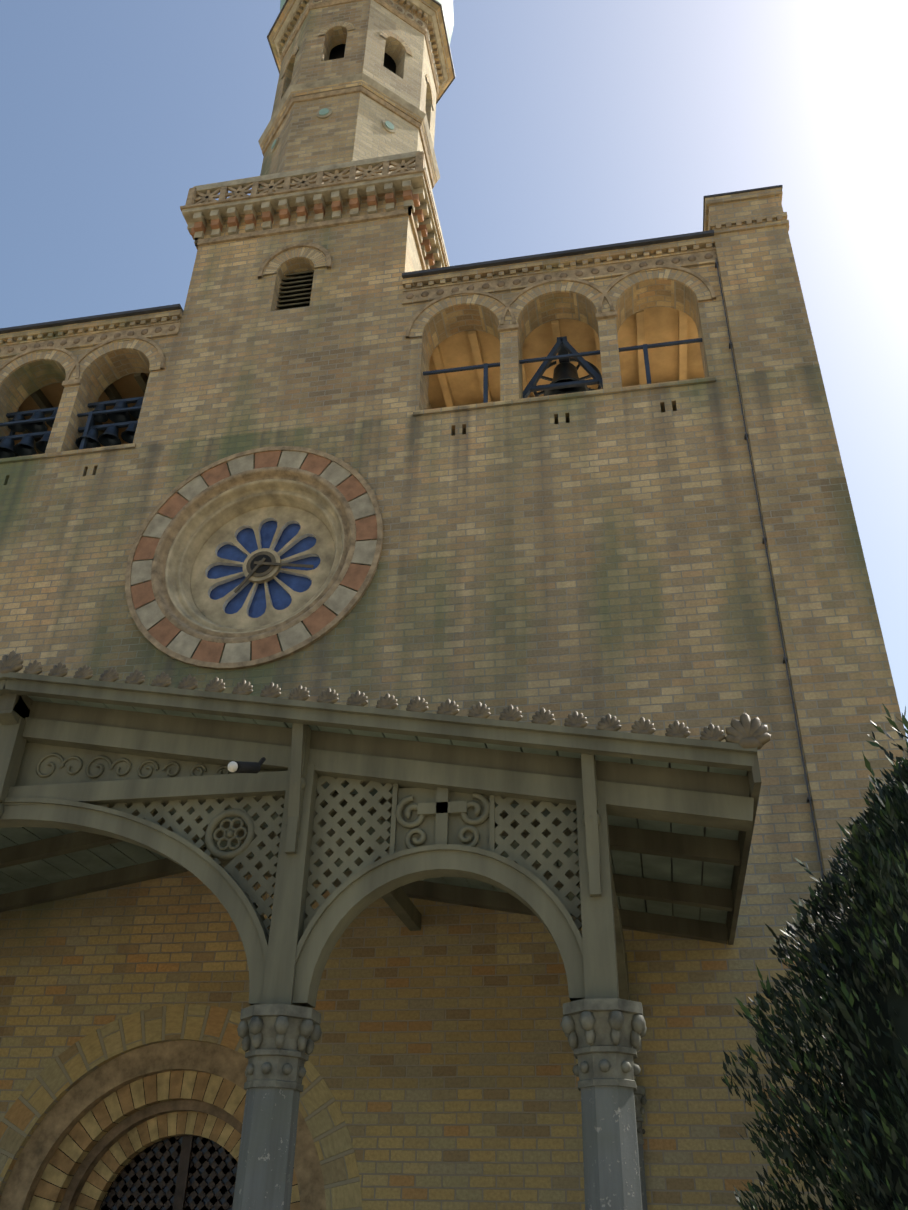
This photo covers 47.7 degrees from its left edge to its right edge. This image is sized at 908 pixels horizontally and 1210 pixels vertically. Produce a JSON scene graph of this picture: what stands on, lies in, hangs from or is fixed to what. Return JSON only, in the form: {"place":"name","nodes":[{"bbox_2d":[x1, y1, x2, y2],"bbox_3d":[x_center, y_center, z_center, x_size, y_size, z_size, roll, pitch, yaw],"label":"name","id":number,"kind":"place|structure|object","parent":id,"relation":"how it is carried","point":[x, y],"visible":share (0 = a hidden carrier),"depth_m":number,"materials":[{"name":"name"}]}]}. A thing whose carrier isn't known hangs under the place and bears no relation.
{"place":"outdoors","nodes":[
{"label":"outdoors","id":0,"kind":"place"},
{"bbox_2d":[258,0,454,192],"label":"tower","id":1,"kind":"structure","parent":0,"point":[361,91],"depth_m":17.45,"materials":[{"name":"brick"}]},
{"bbox_2d":[281,46,298,78],"bbox_3d":[-2.918,-9.766,18.366,0.020,0.330,0.660,21,-37,-28],"label":"window arch trim","id":2,"kind":"structure","parent":1,"relation":"attached to","point":[292,55],"depth_m":18.42,"materials":[{"name":"stone"}]},
{"bbox_2d":[318,21,354,34],"bbox_3d":[-2.040,-10.055,17.872,0.660,0.330,0.020,-5,-33,10],"label":"window arch trim","id":3,"kind":"structure","parent":1,"relation":"attached to","point":[344,24],"depth_m":17.88,"materials":[{"name":"stone"}]},
{"bbox_2d":[380,31,411,56],"bbox_3d":[-1.014,-9.924,18.046,0.660,0.330,0.020,21,-37,-28],"label":"window arch trim","id":4,"kind":"structure","parent":1,"relation":"attached to","point":[386,34],"depth_m":18.08,"materials":[{"name":"stone"}]},
{"bbox_2d":[425,74,433,110],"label":"trim","id":5,"kind":"structure","parent":1,"relation":"attached to","point":[428,82],"depth_m":18.85,"materials":[{"name":"stone"}]},
{"bbox_2d":[0,185,907,1209],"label":"church facade","id":6,"kind":"structure","parent":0,"point":[660,531],"depth_m":10.72,"materials":[{"name":"beige brick"}]},
{"bbox_2d":[0,0,907,740],"label":"sky","id":7,"kind":"structure","parent":0,"point":[561,125],"materials":[{"name":"blue"}]},
{"label":"terrain","id":8,"kind":"structure","parent":0,"visible":0},
{"bbox_2d":[0,650,770,1209],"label":"porch canopy","id":9,"kind":"object","parent":8,"relation":"on","point":[604,834],"visible":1,"depth_m":6.20,"materials":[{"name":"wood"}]},
{"bbox_2d":[721,703,907,1209],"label":"conifer tree","id":10,"kind":"object","parent":8,"relation":"on","point":[861,967],"visible":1,"depth_m":5.55,"materials":[{"name":"green plant"}]},
{"bbox_3d":[-0.117,8.613,20.139,13.000,10.350,23.560,-5,-33,10],"label":"church","id":11,"kind":"object","parent":8,"relation":"on","visible":0},
{"bbox_2d":[0,346,79,386],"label":"arch trim","id":12,"kind":"structure","parent":11,"relation":"attached to","point":[65,359],"depth_m":14.23,"materials":[{"name":"stone"}]},
{"bbox_2d":[65,336,164,379],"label":"arch trim","id":13,"kind":"structure","parent":11,"relation":"attached to","point":[151,350],"depth_m":14.01,"materials":[{"name":"stone"}]},
{"bbox_2d":[0,1040,325,1209],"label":"door surround","id":14,"kind":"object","parent":11,"relation":"attached to","point":[188,1170],"depth_m":8.87,"materials":[{"name":"stone"}]},
{"bbox_2d":[34,1073,299,1209],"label":"stones","id":15,"kind":"object","parent":11,"relation":"attached to","point":[149,1136],"visible":0.12,"depth_m":9.04,"materials":[{"name":"beige stone"}]},
{"bbox_2d":[0,1004,361,1209],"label":"door arch trim","id":16,"kind":"structure","parent":11,"relation":"attached to","point":[55,1078],"depth_m":8.93,"materials":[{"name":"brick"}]},
{"bbox_2d":[125,446,382,669],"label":"rose window","id":17,"kind":"structure","parent":11,"relation":"attached to","point":[263,554],"depth_m":11.93,"materials":[{"name":"beige stone"}]},
{"bbox_2d":[257,242,331,278],"bbox_3d":[-2.203,-4.841,14.347,1.060,0.593,0.060,-5,-33,10],"label":"window arch trim","id":18,"kind":"structure","parent":11,"relation":"attached to","point":[317,255],"depth_m":14.38,"materials":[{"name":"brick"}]},
{"bbox_2d":[0,336,602,458],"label":"bells","id":19,"kind":"object","parent":11,"relation":"in","point":[565,379],"visible":0.6,"depth_m":13.64,"materials":[{"name":"metal"}]},
{"bbox_2d":[180,151,449,269],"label":"tower balcony","id":20,"kind":"structure","parent":11,"relation":"on","point":[201,208],"depth_m":14.87,"materials":[{"name":"stone"}]},
{"bbox_2d":[405,290,515,337],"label":"arch trim","id":21,"kind":"structure","parent":11,"relation":"attached to","point":[423,316],"depth_m":13.23,"materials":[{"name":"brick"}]},
{"bbox_2d":[500,278,613,324],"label":"arch trim","id":22,"kind":"structure","parent":11,"relation":"attached to","point":[519,302],"depth_m":13.02,"materials":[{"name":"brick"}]},
{"bbox_2d":[598,265,715,311],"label":"arch trim","id":23,"kind":"structure","parent":11,"relation":"attached to","point":[699,286],"depth_m":12.82,"materials":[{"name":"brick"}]}
]}

